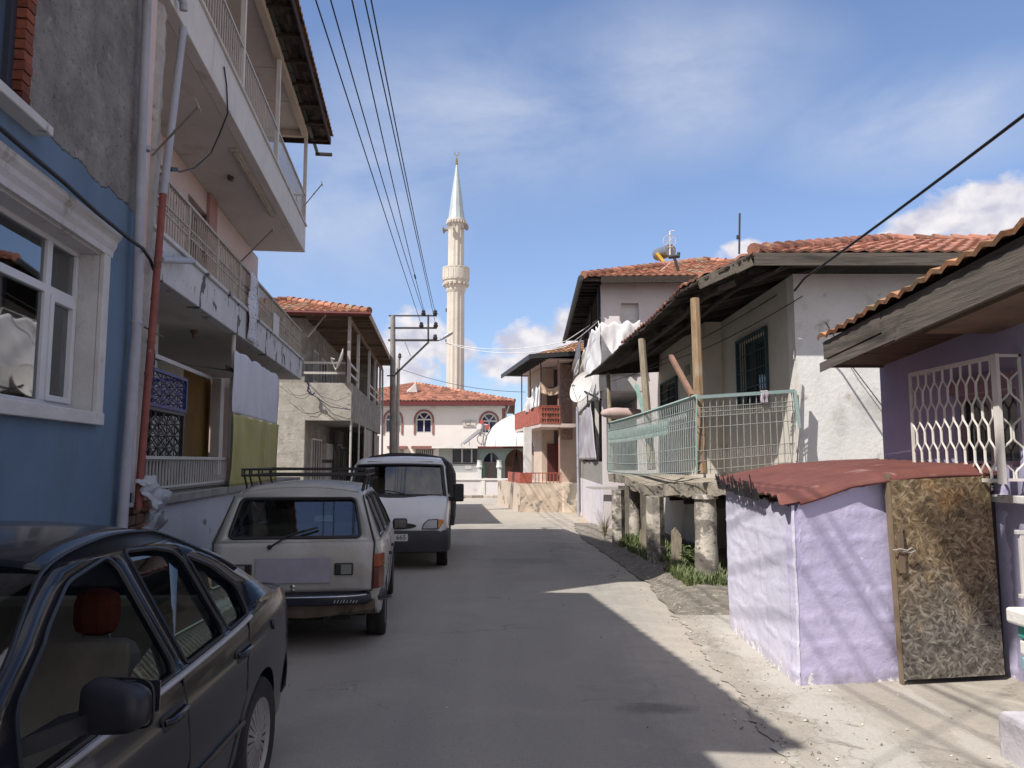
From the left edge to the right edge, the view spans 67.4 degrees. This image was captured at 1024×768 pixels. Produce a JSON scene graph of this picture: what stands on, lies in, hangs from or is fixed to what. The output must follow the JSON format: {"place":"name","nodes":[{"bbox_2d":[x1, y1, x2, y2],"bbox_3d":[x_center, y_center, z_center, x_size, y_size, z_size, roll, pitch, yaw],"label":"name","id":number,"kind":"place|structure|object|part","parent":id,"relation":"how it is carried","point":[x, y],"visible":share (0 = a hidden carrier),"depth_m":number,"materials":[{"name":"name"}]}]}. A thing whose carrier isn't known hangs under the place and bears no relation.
{"place":"outdoors","nodes":[
{"label":"outdoors","id":0,"kind":"place"},
{"bbox_2d":[273,312,278,335],"bbox_3d":[-4.572,-1.154,14.890,0.008,0.380,0.614,1,-6,-7],"label":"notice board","id":1,"kind":"object","parent":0,"point":[275,323],"visible":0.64,"depth_m":14.85,"materials":[{"name":"white paper"}]},
{"bbox_2d":[269,498,793,767],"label":"road","id":2,"kind":"structure","parent":0,"point":[582,687],"depth_m":6.26,"materials":[{"name":"grey asphalt"}]},
{"bbox_2d":[0,521,287,767],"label":"dark saloon","id":3,"kind":"object","parent":2,"relation":"on","point":[131,648],"visible":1,"depth_m":2.97,"materials":[{"name":"blue paint"}]},
{"bbox_2d":[0,550,229,590],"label":"window","id":4,"kind":"structure","parent":3,"relation":"in","point":[155,568],"depth_m":4.00,"materials":[{"name":"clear glass"}]},
{"bbox_2d":[0,532,273,767],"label":"window frame","id":5,"kind":"structure","parent":3,"relation":"in","point":[47,592],"depth_m":2.75,"materials":[{"name":"blue paint"}]},
{"bbox_2d":[125,546,225,663],"bbox_3d":[-1.366,0.870,3.120,0.258,0.447,0.522,0,-6,-2],"label":"side window","id":6,"kind":"structure","parent":3,"relation":"in","point":[147,548],"depth_m":3.13,"materials":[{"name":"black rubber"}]},
{"bbox_2d":[186,554,248,629],"bbox_3d":[-1.307,0.933,3.497,0.137,0.354,0.437,-1,-6,14],"label":"side window","id":7,"kind":"structure","parent":3,"relation":"in","point":[188,556],"depth_m":3.44,"materials":[{"name":"black rubber"}]},
{"bbox_2d":[210,467,406,634],"bbox_3d":[-2.262,1.852,9.126,2.000,1.716,4.359,1,-6,-7],"label":"cream estate car","id":8,"kind":"object","parent":2,"relation":"on","point":[324,550],"visible":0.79,"depth_m":7.22,"materials":[{"name":"paint"}]},
{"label":"side window","id":9,"kind":"part","parent":8,"relation":"part of","materials":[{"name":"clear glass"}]},
{"bbox_3d":[-2.835,1.390,8.498,0.290,0.560,2.881,1,-6,-7],"label":"window frame","id":10,"kind":"part","parent":8,"relation":"part of","materials":[{"name":"black paint"}]},
{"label":"side window","id":11,"kind":"part","parent":8,"relation":"part of","materials":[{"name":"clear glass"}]},
{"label":"side window","id":12,"kind":"part","parent":8,"relation":"part of","materials":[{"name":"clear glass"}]},
{"bbox_3d":[-1.544,1.406,8.656,0.290,0.560,2.881,1,-6,-7],"label":"window frame","id":13,"kind":"part","parent":8,"relation":"part of","materials":[{"name":"beige paint"}]},
{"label":"side window","id":14,"kind":"part","parent":8,"relation":"part of","materials":[{"name":"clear glass"}]},
{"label":"side window","id":15,"kind":"part","parent":8,"relation":"part of","materials":[{"name":"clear glass"}]},
{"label":"side window","id":16,"kind":"part","parent":8,"relation":"part of","materials":[{"name":"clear glass"}]},
{"bbox_2d":[350,453,463,564],"bbox_3d":[-2.228,2.491,16.047,2.440,2.098,5.566,0,-6,-3],"label":"white van","id":17,"kind":"object","parent":2,"relation":"on","point":[422,494],"visible":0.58,"depth_m":14.29,"materials":[{"name":"paint"}]},
{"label":"side window","id":18,"kind":"part","parent":17,"relation":"part of","materials":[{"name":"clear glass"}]},
{"bbox_3d":[-2.985,1.818,14.894,0.214,0.771,1.801,0,-6,-3],"label":"window frame","id":19,"kind":"part","parent":17,"relation":"part of","materials":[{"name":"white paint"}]},
{"bbox_3d":[-1.329,1.828,14.995,0.214,0.771,1.801,0,-6,-3],"label":"window frame","id":20,"kind":"part","parent":17,"relation":"part of","materials":[{"name":"white paint"}]},
{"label":"side window","id":21,"kind":"part","parent":17,"relation":"part of","materials":[{"name":"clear glass"}]},
{"bbox_2d":[387,310,452,452],"bbox_3d":[-3.889,1.075,32.355,2.784,8.539,0.320,0,-6,0],"label":"utility pole","id":22,"kind":"object","parent":2,"relation":"on","point":[392,437],"visible":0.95,"depth_m":32.53,"materials":[{"name":"grey concrete"}]},
{"bbox_2d":[315,0,420,322],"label":"power wire","id":23,"kind":"object","parent":22,"relation":"attached to","point":[359,134],"visible":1,"depth_m":13.44,"materials":[{"name":"black metal"}]},
{"bbox_2d":[330,0,422,309],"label":"power wire","id":24,"kind":"object","parent":22,"relation":"attached to","point":[367,129],"visible":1,"depth_m":13.54,"materials":[{"name":"black metal"}]},
{"bbox_2d":[351,0,423,309],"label":"power wire","id":25,"kind":"object","parent":22,"relation":"attached to","point":[381,130],"visible":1,"depth_m":13.38,"materials":[{"name":"black metal"}]},
{"bbox_2d":[364,0,435,324],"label":"power wire","id":26,"kind":"object","parent":22,"relation":"attached to","point":[394,134],"visible":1,"depth_m":13.69,"materials":[{"name":"black metal"}]},
{"bbox_2d":[370,0,434,310],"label":"power wire","id":27,"kind":"object","parent":22,"relation":"attached to","point":[396,129],"visible":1,"depth_m":13.27,"materials":[{"name":"black metal"}]},
{"bbox_2d":[561,510,589,522],"bbox_3d":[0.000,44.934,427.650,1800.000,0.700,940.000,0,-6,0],"label":"ground","id":28,"kind":"structure","parent":0,"point":[581,519],"depth_m":30.40,"materials":[{"name":"beige concrete"}]},
{"bbox_2d":[0,0,151,527],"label":"blue house","id":29,"kind":"structure","parent":28,"relation":"on","point":[74,84],"depth_m":6.18,"materials":[{"name":"paint"}]},
{"bbox_2d":[0,0,17,88],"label":"window","id":30,"kind":"structure","parent":29,"relation":"in","point":[8,8],"depth_m":5.21,"materials":[{"name":"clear glass"}]},
{"bbox_2d":[0,205,79,407],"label":"window","id":31,"kind":"structure","parent":29,"relation":"in","point":[39,274],"depth_m":5.89,"materials":[{"name":"white plastic"}]},
{"bbox_2d":[0,125,161,270],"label":"cable","id":32,"kind":"object","parent":29,"relation":"attached to","point":[31,155],"depth_m":5.62,"materials":[{"name":"black rubber"}]},
{"bbox_2d":[128,0,332,549],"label":"apartment house","id":33,"kind":"structure","parent":28,"relation":"on","point":[221,208],"depth_m":12.00,"materials":[{"name":"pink paint"}]},
{"bbox_2d":[134,475,172,530],"bbox_3d":[-3.452,1.184,7.399,0.265,0.615,0.557,1,-6,-7],"label":"plastic sheet","id":34,"kind":"object","parent":33,"relation":"in","point":[158,499],"visible":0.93,"depth_m":7.32,"materials":[{"name":"grey plastic"}]},
{"bbox_2d":[146,406,184,459],"bbox_3d":[-3.995,0.549,8.357,0.414,0.558,1.407,1,-6,-7],"label":"lattice screen","id":35,"kind":"object","parent":33,"relation":"on","point":[180,416],"visible":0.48,"depth_m":8.68,"materials":[{"name":"black plastic"}]},
{"bbox_2d":[150,367,187,412],"bbox_3d":[-3.991,0.069,8.411,0.424,0.416,1.477,1,-6,-7],"label":"crate","id":36,"kind":"object","parent":35,"relation":"on","point":[183,381],"visible":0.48,"depth_m":8.70,"materials":[{"name":"blue plastic"}]},
{"bbox_2d":[170,66,228,172],"bbox_3d":[-4.083,-3.397,10.283,0.291,2.030,2.338,1,-6,-7],"label":"hanging cable","id":37,"kind":"object","parent":33,"relation":"hanging from","point":[173,169],"visible":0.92,"depth_m":10.75,"materials":[{"name":"black rubber"}]},
{"bbox_2d":[247,271,258,343],"bbox_3d":[-4.229,-1.233,12.556,0.040,1.091,0.670,1,-6,-7],"label":"cloth","id":38,"kind":"object","parent":33,"relation":"attached to","point":[253,308],"visible":1,"depth_m":12.54,"materials":[{"name":"white fabric"}]},
{"bbox_2d":[229,412,278,485],"bbox_3d":[-4.298,1.120,12.910,0.077,1.084,3.742,1,-6,-7],"label":"tarpaulin","id":39,"kind":"object","parent":33,"relation":"attached to","point":[255,443],"visible":0.87,"depth_m":12.63,"materials":[{"name":"fabric"}]},
{"bbox_2d":[232,350,278,423],"bbox_3d":[-4.317,0.118,13.049,0.062,0.959,3.702,1,-6,-7],"label":"tarpaulin","id":40,"kind":"object","parent":33,"relation":"hanging from","point":[255,392],"visible":1,"depth_m":12.79,"materials":[{"name":"grey fabric"}]},
{"bbox_2d":[249,296,389,480],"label":"veranda house","id":41,"kind":"structure","parent":28,"relation":"on","point":[314,432],"depth_m":25.48,"materials":[{"name":"grey concrete"}]},
{"bbox_2d":[279,380,349,409],"bbox_3d":[-6.093,0.341,23.632,2.229,0.906,0.060,1,-6,-5],"label":"cable tangle","id":42,"kind":"object","parent":41,"relation":"attached to","point":[308,389],"visible":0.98,"depth_m":23.63,"materials":[{"name":"black rubber"}]},
{"bbox_2d":[310,438,321,479],"bbox_3d":[-6.584,2.750,25.813,0.055,1.800,2.020,1,-6,-5],"label":"window","id":43,"kind":"structure","parent":41,"relation":"in","point":[316,444],"depth_m":25.72,"materials":[{"name":"grey metal"}]},
{"bbox_2d":[313,350,318,382],"bbox_3d":[-6.715,-0.064,26.189,0.050,2.100,1.000,1,-6,-5],"label":"window","id":44,"kind":"structure","parent":41,"relation":"in","point":[316,355],"depth_m":26.25,"materials":[{"name":"grey glass"}]},
{"bbox_2d":[321,358,327,382],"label":"window","id":45,"kind":"structure","parent":41,"relation":"in","point":[324,366],"depth_m":28.13,"materials":[{"name":"grey glass"}]},
{"bbox_2d":[332,367,335,382],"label":"window","id":46,"kind":"structure","parent":41,"relation":"in","point":[333,369],"depth_m":30.70,"materials":[{"name":"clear glass"}]},
{"bbox_2d":[332,451,337,479],"bbox_3d":[-7.067,4.188,30.611,0.027,3.000,1.271,1,-6,-5],"label":"door","id":47,"kind":"structure","parent":41,"relation":"in","point":[335,453],"depth_m":30.66,"materials":[{"name":"black"}]},
{"bbox_2d":[330,349,346,376],"bbox_3d":[-5.385,-0.673,23.915,0.456,0.866,0.614,-2,-6,16],"label":"satellite dish","id":48,"kind":"object","parent":41,"relation":"attached to","point":[340,360],"visible":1,"depth_m":23.84,"materials":[{"name":"white paint"}]},
{"bbox_2d":[337,444,341,479],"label":"window","id":49,"kind":"structure","parent":41,"relation":"in","point":[338,445],"depth_m":31.67,"materials":[{"name":"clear glass"}]},
{"bbox_2d":[338,447,346,480],"bbox_3d":[-7.258,3.565,32.911,0.055,1.700,2.189,1,-6,-5],"label":"window","id":50,"kind":"structure","parent":41,"relation":"in","point":[342,450],"depth_m":32.88,"materials":[{"name":"black glass"}]},
{"bbox_2d":[396,353,401,452],"bbox_3d":[-5.330,2.205,35.960,0.244,7.418,0.190,0,-6,0],"label":"slender pole","id":51,"kind":"object","parent":28,"relation":"on","point":[397,400],"visible":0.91,"depth_m":36.05,"materials":[{"name":"paint"}]},
{"bbox_2d":[402,369,516,391],"bbox_3d":[-2.322,-0.173,35.294,6.108,1.271,0.022,-2,-6,17],"label":"phone wire","id":52,"kind":"object","parent":51,"relation":"attached to","point":[460,385],"visible":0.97,"depth_m":35.28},
{"bbox_2d":[377,382,515,455],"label":"mosque","id":53,"kind":"structure","parent":28,"relation":"on","point":[430,415],"depth_m":57.01,"materials":[{"name":"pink paint"}]},
{"bbox_2d":[383,410,402,433],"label":"window","id":54,"kind":"structure","parent":53,"relation":"in","point":[386,418],"depth_m":57.02,"materials":[{"name":"pink paint"}]},
{"bbox_2d":[387,446,406,452],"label":"window","id":55,"kind":"structure","parent":53,"relation":"in","point":[401,448],"depth_m":56.33,"materials":[{"name":"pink paint"}]},
{"bbox_2d":[411,446,433,454],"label":"window","id":56,"kind":"structure","parent":53,"relation":"in","point":[429,450],"depth_m":56.78,"materials":[{"name":"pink paint"}]},
{"bbox_2d":[414,409,433,433],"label":"window","id":57,"kind":"structure","parent":53,"relation":"in","point":[423,419],"depth_m":57.05,"materials":[{"name":"pink paint"}]},
{"bbox_2d":[479,411,498,434],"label":"window","id":58,"kind":"structure","parent":53,"relation":"in","point":[490,418],"depth_m":57.05,"materials":[{"name":"glass"}]},
{"bbox_2d":[442,152,469,389],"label":"minaret","id":59,"kind":"object","parent":28,"relation":"on","point":[455,275],"visible":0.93,"depth_m":71.49,"materials":[{"name":"beige stone"}]},
{"bbox_2d":[432,415,522,477],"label":"ablution building","id":60,"kind":"structure","parent":28,"relation":"on","point":[499,454],"depth_m":51.06,"materials":[{"name":"white paint"}]},
{"bbox_2d":[452,449,476,463],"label":"window","id":61,"kind":"structure","parent":60,"relation":"in","point":[463,456],"depth_m":51.08,"materials":[{"name":"black glass"}]},
{"bbox_2d":[461,420,489,445],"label":"solar collector","id":62,"kind":"object","parent":60,"relation":"on","point":[480,426],"visible":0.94,"depth_m":52.13,"materials":[{"name":"metal"}]},
{"bbox_2d":[484,462,496,477],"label":"door","id":63,"kind":"structure","parent":60,"relation":"in","point":[490,467],"depth_m":51.38,"materials":[{"name":"brown wood"}]},
{"bbox_2d":[464,495,497,497],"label":"kerb","id":64,"kind":"structure","parent":28,"relation":"on","point":[480,496],"depth_m":46.35,"materials":[{"name":"concrete"}]},
{"bbox_2d":[456,478,507,494],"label":"perimeter wall","id":65,"kind":"structure","parent":28,"relation":"on","point":[480,486],"depth_m":47.59,"materials":[{"name":"white paint"}]},
{"bbox_2d":[498,340,583,511],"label":"red balcony house","id":66,"kind":"structure","parent":28,"relation":"on","point":[545,480],"depth_m":35.27,"materials":[{"name":"pink paint"}]},
{"bbox_2d":[523,389,532,412],"bbox_3d":[0.752,0.835,36.517,0.105,1.018,2.696,1,-6,-10],"label":"sheet","id":67,"kind":"object","parent":66,"relation":"attached to","point":[528,405],"visible":1,"depth_m":36.17,"materials":[{"name":"white fabric"}]},
{"bbox_2d":[533,385,539,407],"bbox_3d":[1.099,0.478,33.999,0.321,1.156,0.065,1,-6,-10],"label":"sheet","id":68,"kind":"object","parent":66,"relation":"hanging from","point":[536,403],"visible":1,"depth_m":33.98,"materials":[{"name":"white fabric"}]},
{"bbox_2d":[541,383,558,395],"bbox_3d":[1.679,0.212,34.023,0.826,0.602,0.065,1,-6,-10],"label":"sheet","id":69,"kind":"object","parent":66,"relation":"hanging from","point":[545,390],"visible":1,"depth_m":34.01,"materials":[{"name":"beige fabric"}]},
{"bbox_2d":[547,387,557,420],"bbox_3d":[2.129,1.110,37.044,0.900,1.900,0.050,1,-6,-10],"label":"door","id":70,"kind":"structure","parent":66,"relation":"in","point":[551,400],"depth_m":37.02,"materials":[{"name":"brown wood"}]},
{"bbox_2d":[547,444,558,481],"bbox_3d":[2.079,3.760,36.768,0.800,1.800,0.050,1,-6,-10],"label":"door","id":71,"kind":"structure","parent":66,"relation":"in","point":[552,449],"depth_m":36.73,"materials":[{"name":"brown wood"}]},
{"bbox_2d":[641,515,645,548],"bbox_3d":[2.648,3.027,15.241,0.234,0.847,0.135,0,-6,0],"label":"plank","id":72,"kind":"object","parent":28,"relation":"on","point":[643,541],"visible":0.33,"depth_m":15.24,"materials":[{"name":"brown wood"}]},
{"bbox_2d":[562,257,734,527],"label":"draped house","id":73,"kind":"structure","parent":28,"relation":"on","point":[633,294],"depth_m":22.71,"materials":[{"name":"white paint"}]},
{"bbox_2d":[444,321,601,352],"bbox_3d":[0.734,-1.461,27.960,2.026,1.573,11.608,3,-7,-28],"label":"service cable","id":74,"kind":"object","parent":73,"relation":"attached to","point":[537,351],"visible":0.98,"depth_m":28.35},
{"bbox_2d":[445,260,672,349],"bbox_3d":[1.010,-2.300,27.851,0.126,1.894,12.420,5,-7,-38],"label":"service cable","id":75,"kind":"object","parent":73,"relation":"attached to","point":[542,345],"visible":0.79,"depth_m":27.82,"materials":[{"name":"black rubber"}]},
{"bbox_2d":[571,337,581,378],"bbox_3d":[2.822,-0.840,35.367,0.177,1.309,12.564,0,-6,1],"label":"sheet","id":76,"kind":"object","parent":73,"relation":"attached to","point":[575,364],"visible":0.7,"depth_m":32.98,"materials":[{"name":"grey fabric"}]},
{"bbox_2d":[580,347,586,373],"bbox_3d":[2.651,-0.665,28.318,0.207,1.299,5.920,0,-6,1],"label":"sheet","id":77,"kind":"object","parent":73,"relation":"attached to","point":[582,364],"visible":0.41,"depth_m":28.45,"materials":[{"name":"white fabric"}]},
{"bbox_2d":[579,402,595,459],"bbox_3d":[2.727,1.804,28.270,0.106,1.976,8.704,0,-6,1],"label":"sheet","id":78,"kind":"object","parent":73,"relation":"hanging from","point":[586,443],"visible":0.99,"depth_m":27.88,"materials":[{"name":"white fabric"}]},
{"bbox_2d":[584,323,601,400],"bbox_3d":[2.559,-0.493,25.315,0.185,2.640,7.928,0,-6,1],"label":"sheet","id":79,"kind":"object","parent":73,"relation":"attached to","point":[592,359],"visible":0.69,"depth_m":24.24,"materials":[{"name":"white fabric"}]},
{"bbox_2d":[584,391,601,401],"bbox_3d":[2.324,0.349,22.752,0.375,0.388,0.939,4,-7,-35],"label":"wall bracket","id":80,"kind":"object","parent":73,"relation":"attached to","point":[592,395],"depth_m":22.75,"materials":[{"name":"metal"}]},
{"bbox_2d":[570,372,592,404],"bbox_3d":[2.109,0.119,23.454,0.635,1.011,0.851,0,-6,0],"label":"satellite dish","id":81,"kind":"object","parent":80,"relation":"attached to","point":[580,384],"visible":0.97,"depth_m":23.55,"materials":[{"name":"white paint"}]},
{"bbox_2d":[601,320,640,374],"bbox_3d":[3.236,-1.071,22.322,1.310,1.597,0.164,0,-6,1],"label":"sheet","id":82,"kind":"object","parent":73,"relation":"attached to","point":[613,334],"visible":0.38,"depth_m":22.36,"materials":[{"name":"white fabric"}]},
{"bbox_2d":[652,230,675,261],"bbox_3d":[5.263,-4.738,26.758,0.581,1.098,0.956,2,-6,-22],"label":"solar heater","id":83,"kind":"object","parent":73,"relation":"on","point":[660,254],"visible":0.94,"depth_m":26.50,"materials":[{"name":"metal"}]},
{"bbox_2d":[668,252,679,270],"bbox_3d":[4.927,-3.493,23.066,0.432,0.941,0.120,0,-6,0],"label":"stove pipe","id":84,"kind":"object","parent":73,"relation":"on","point":[675,256],"visible":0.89,"depth_m":23.05,"materials":[{"name":"metal"}]},
{"bbox_2d":[671,527,680,561],"bbox_3d":[2.787,2.813,13.051,0.196,0.745,0.135,0,-6,0],"label":"plank","id":85,"kind":"object","parent":28,"relation":"on","point":[673,531],"visible":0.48,"depth_m":13.08,"materials":[{"name":"wood"}]},
{"bbox_2d":[674,530,681,562],"bbox_3d":[2.750,2.793,12.752,0.163,0.713,0.135,0,-6,0],"label":"plank","id":86,"kind":"object","parent":28,"relation":"on","point":[677,545],"visible":0.67,"depth_m":12.77,"materials":[{"name":"brown wood"}]},
{"bbox_2d":[585,233,996,579],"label":"porch house","id":87,"kind":"structure","parent":28,"relation":"on","point":[715,416],"depth_m":12.63,"materials":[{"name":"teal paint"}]},
{"bbox_2d":[601,408,642,418],"bbox_3d":[2.746,0.735,19.022,1.100,0.295,0.396,0,-6,0],"label":"cushion","id":88,"kind":"object","parent":87,"relation":"on","point":[615,413],"visible":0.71,"depth_m":18.86,"materials":[{"name":"pink fabric"}]},
{"bbox_2d":[660,376,677,419],"bbox_3d":[4.125,0.380,19.741,0.250,0.968,2.038,0,-6,0],"label":"window","id":89,"kind":"structure","parent":87,"relation":"in","point":[672,390],"depth_m":19.82,"materials":[{"name":"black glass"}]},
{"bbox_2d":[563,294,777,396],"bbox_3d":[3.219,-0.299,23.046,0.018,0.379,21.340,1,-6,-6],"label":"phone wire","id":90,"kind":"object","parent":87,"relation":"attached to","point":[714,331],"visible":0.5,"depth_m":15.01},
{"bbox_2d":[612,296,802,380],"bbox_3d":[3.099,-0.539,16.795,1.073,0.672,10.259,1,-6,-10],"label":"phone wire","id":91,"kind":"object","parent":87,"relation":"attached to","point":[723,339],"visible":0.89,"depth_m":12.52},
{"bbox_2d":[736,213,740,253],"bbox_3d":[7.871,-5.222,26.657,0.180,1.446,0.087,0,-6,0],"label":"antenna mast","id":92,"kind":"object","parent":87,"relation":"on","point":[738,235],"visible":1,"depth_m":26.63,"materials":[{"name":"metal"}]},
{"bbox_2d":[735,326,769,408],"bbox_3d":[4.475,-0.255,14.038,0.250,1.322,1.772,0,-6,0],"label":"window","id":93,"kind":"structure","parent":87,"relation":"in","point":[756,351],"depth_m":14.18,"materials":[{"name":"teal paint"}]},
{"bbox_2d":[759,390,764,403],"bbox_3d":[3.714,0.198,11.408,0.071,0.203,0.079,0,-6,0],"label":"cloth","id":94,"kind":"object","parent":87,"relation":"hanging from","point":[762,395],"visible":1,"depth_m":11.38,"materials":[{"name":"fabric"}]},
{"bbox_2d":[764,390,768,403],"bbox_3d":[3.776,0.194,11.423,0.071,0.203,0.079,0,-6,0],"label":"cloth","id":95,"kind":"object","parent":87,"relation":"hanging from","point":[766,398],"visible":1,"depth_m":11.39,"materials":[{"name":"fabric"}]},
{"bbox_2d":[825,322,880,404],"bbox_3d":[5.280,-0.266,11.800,0.876,1.397,0.024,0,-6,1],"label":"phone wire","id":96,"kind":"object","parent":87,"relation":"attached to","point":[859,376],"visible":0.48,"depth_m":11.77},
{"bbox_2d":[794,113,1023,291],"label":"thick cable","id":97,"kind":"object","parent":87,"relation":"attached to","point":[998,134],"visible":1,"depth_m":8.02,"materials":[{"name":"black rubber"}]},
{"bbox_2d":[715,458,1018,685],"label":"lilac shed","id":98,"kind":"structure","parent":28,"relation":"on","point":[859,571],"depth_m":6.08,"materials":[{"name":"paint"}]},
{"bbox_2d":[890,476,1004,679],"bbox_3d":[3.425,1.507,6.021,0.943,1.555,0.104,1,-6,-10],"label":"door","id":99,"kind":"structure","parent":98,"relation":"in","point":[949,609],"depth_m":6.05,"materials":[{"name":"brown wood"}]},
{"bbox_2d":[817,217,1023,681],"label":"purple house","id":100,"kind":"structure","parent":28,"relation":"on","point":[941,347],"depth_m":6.47,"materials":[{"name":"paint"}]},
{"bbox_2d":[948,370,1020,466],"bbox_3d":[4.045,0.314,6.512,0.150,0.774,0.876,0,-6,0],"label":"window","id":101,"kind":"structure","parent":100,"relation":"in","point":[1009,405],"depth_m":6.57,"materials":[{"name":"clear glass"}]},
{"bbox_2d":[1014,530,1023,598],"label":"guard rail","id":102,"kind":"object","parent":100,"relation":"attached to","point":[1020,533],"visible":1,"depth_m":5.64,"materials":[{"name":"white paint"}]},
{"bbox_2d":[998,711,1023,767],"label":"stone block","id":103,"kind":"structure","parent":28,"relation":"on","point":[1011,728],"depth_m":4.32,"materials":[{"name":"white stone"}]},
{"bbox_2d":[275,523,990,767],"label":"road gravel","id":104,"kind":"structure","parent":0,"point":[781,736],"depth_m":5.80,"materials":[{"name":"grey gravel"}]},
{"bbox_2d":[248,0,1023,416],"label":"sky","id":105,"kind":"structure","parent":0,"point":[583,133],"materials":[{"name":"blue"}]},
{"bbox_2d":[574,523,729,614],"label":"verge","id":106,"kind":"structure","parent":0,"point":[707,594],"depth_m":11.08,"materials":[{"name":"grey concrete"}]},
{"bbox_2d":[595,509,611,538],"bbox_3d":[2.199,3.341,18.363,0.537,0.739,0.465,-3,-7,30],"label":"dry weed","id":107,"kind":"object","parent":106,"relation":"on","point":[604,526],"visible":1,"depth_m":18.33,"materials":[{"name":"beige plant"}]},
{"bbox_2d":[617,531,727,585],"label":"verge grass","id":108,"kind":"structure","parent":106,"relation":"on","point":[678,569],"depth_m":11.70,"materials":[{"name":"green plant"}]},
{"bbox_2d":[679,544,694,567],"bbox_3d":[2.730,2.677,11.797,0.342,0.428,0.381,-3,-6,26],"label":"leafy weed","id":109,"kind":"object","parent":106,"relation":"on","point":[691,559],"visible":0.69,"depth_m":11.76,"materials":[{"name":"green plant"}]},
{"bbox_2d":[670,614,1023,767],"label":"pavement","id":110,"kind":"structure","parent":0,"point":[919,710],"depth_m":5.23,"materials":[{"name":"concrete"}]},
{"bbox_2d":[1006,607,1023,674],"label":"entrance plinth","id":111,"kind":"structure","parent":110,"relation":"on","point":[1014,615],"depth_m":5.46,"materials":[{"name":"white paint"}]}
]}

